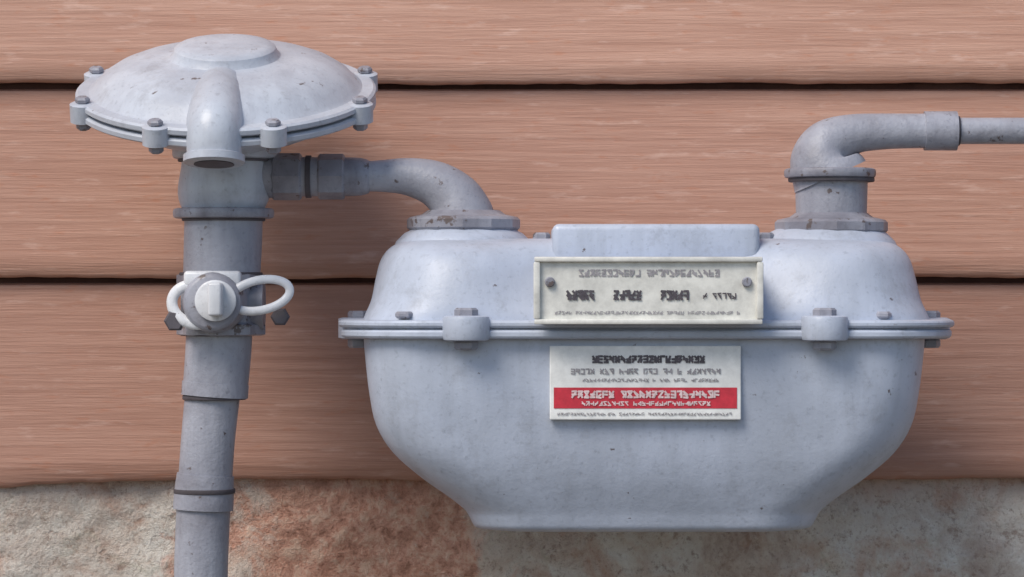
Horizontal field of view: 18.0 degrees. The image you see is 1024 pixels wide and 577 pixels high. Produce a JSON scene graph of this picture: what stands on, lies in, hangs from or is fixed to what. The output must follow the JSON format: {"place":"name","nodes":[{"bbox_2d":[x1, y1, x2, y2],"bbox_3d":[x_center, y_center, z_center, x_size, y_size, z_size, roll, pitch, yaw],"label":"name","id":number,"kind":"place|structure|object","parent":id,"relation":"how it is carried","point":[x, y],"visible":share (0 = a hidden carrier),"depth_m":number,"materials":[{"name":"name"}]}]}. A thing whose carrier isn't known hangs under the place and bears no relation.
{"place":"outdoors","nodes":[
{"label":"outdoors","id":0,"kind":"place"},
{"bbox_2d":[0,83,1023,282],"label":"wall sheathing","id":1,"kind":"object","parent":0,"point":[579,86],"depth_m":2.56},
{"bbox_2d":[775,111,1023,231],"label":"gas outlet pipe","id":2,"kind":"object","parent":1,"relation":"attached to","point":[826,178],"visible":0.98,"depth_m":2.39,"materials":[{"name":"metal"}]},
{"bbox_2d":[338,224,953,531],"bbox_3d":[0.098,0.065,2.398,0.454,0.223,0.237,0,0,0],"label":"gas meter","id":3,"kind":"object","parent":2,"relation":"attached to","point":[658,378],"visible":1,"depth_m":2.31,"materials":[{"name":"paint"}]},
{"bbox_2d":[262,153,519,229],"bbox_3d":[-0.095,-0.070,2.400,0.201,0.060,0.084,0,0,0],"label":"gas inlet pipe","id":4,"kind":"object","parent":3,"relation":"attached to","point":[449,196],"visible":0.98,"depth_m":2.39,"materials":[{"name":"metal"}]},
{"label":"ground","id":5,"kind":"structure","parent":0,"visible":0},
{"bbox_2d":[173,218,264,576],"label":"gas riser pipe","id":6,"kind":"object","parent":5,"relation":"on","point":[215,387],"visible":0.94,"depth_m":2.38,"materials":[{"name":"metal"}]},
{"bbox_2d":[70,34,377,218],"bbox_3d":[-0.212,-0.121,2.393,0.222,0.139,0.228,0,0,0],"label":"gas pressure regulator","id":7,"kind":"object","parent":6,"relation":"on","point":[223,117],"visible":0.99,"depth_m":2.35,"materials":[{"name":"paint"}]},
{"bbox_2d":[164,271,293,335],"bbox_3d":[-0.215,0.011,2.380,0.090,0.049,0.099,0,0,-25],"label":"gas shutoff valve","id":8,"kind":"object","parent":6,"relation":"attached to","point":[223,303],"visible":1,"depth_m":2.35,"materials":[{"name":"metal"}]},
{"bbox_2d":[0,478,1023,576],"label":"foundation","id":9,"kind":"object","parent":5,"relation":"on","point":[353,527],"visible":0.65,"depth_m":2.55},
{"bbox_2d":[0,283,1023,487],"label":"siding board","id":10,"kind":"object","parent":9,"relation":"on","point":[91,376],"visible":0.41,"depth_m":2.54,"materials":[{"name":"paint"}]},
{"bbox_2d":[0,89,1023,278],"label":"siding board","id":11,"kind":"object","parent":10,"relation":"on","point":[91,202],"visible":0.59,"depth_m":2.54,"materials":[{"name":"paint"}]},
{"bbox_2d":[0,0,1023,85],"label":"siding board","id":12,"kind":"object","parent":11,"relation":"on","point":[505,42],"visible":0.84,"depth_m":2.54,"materials":[{"name":"paint"}]}
]}

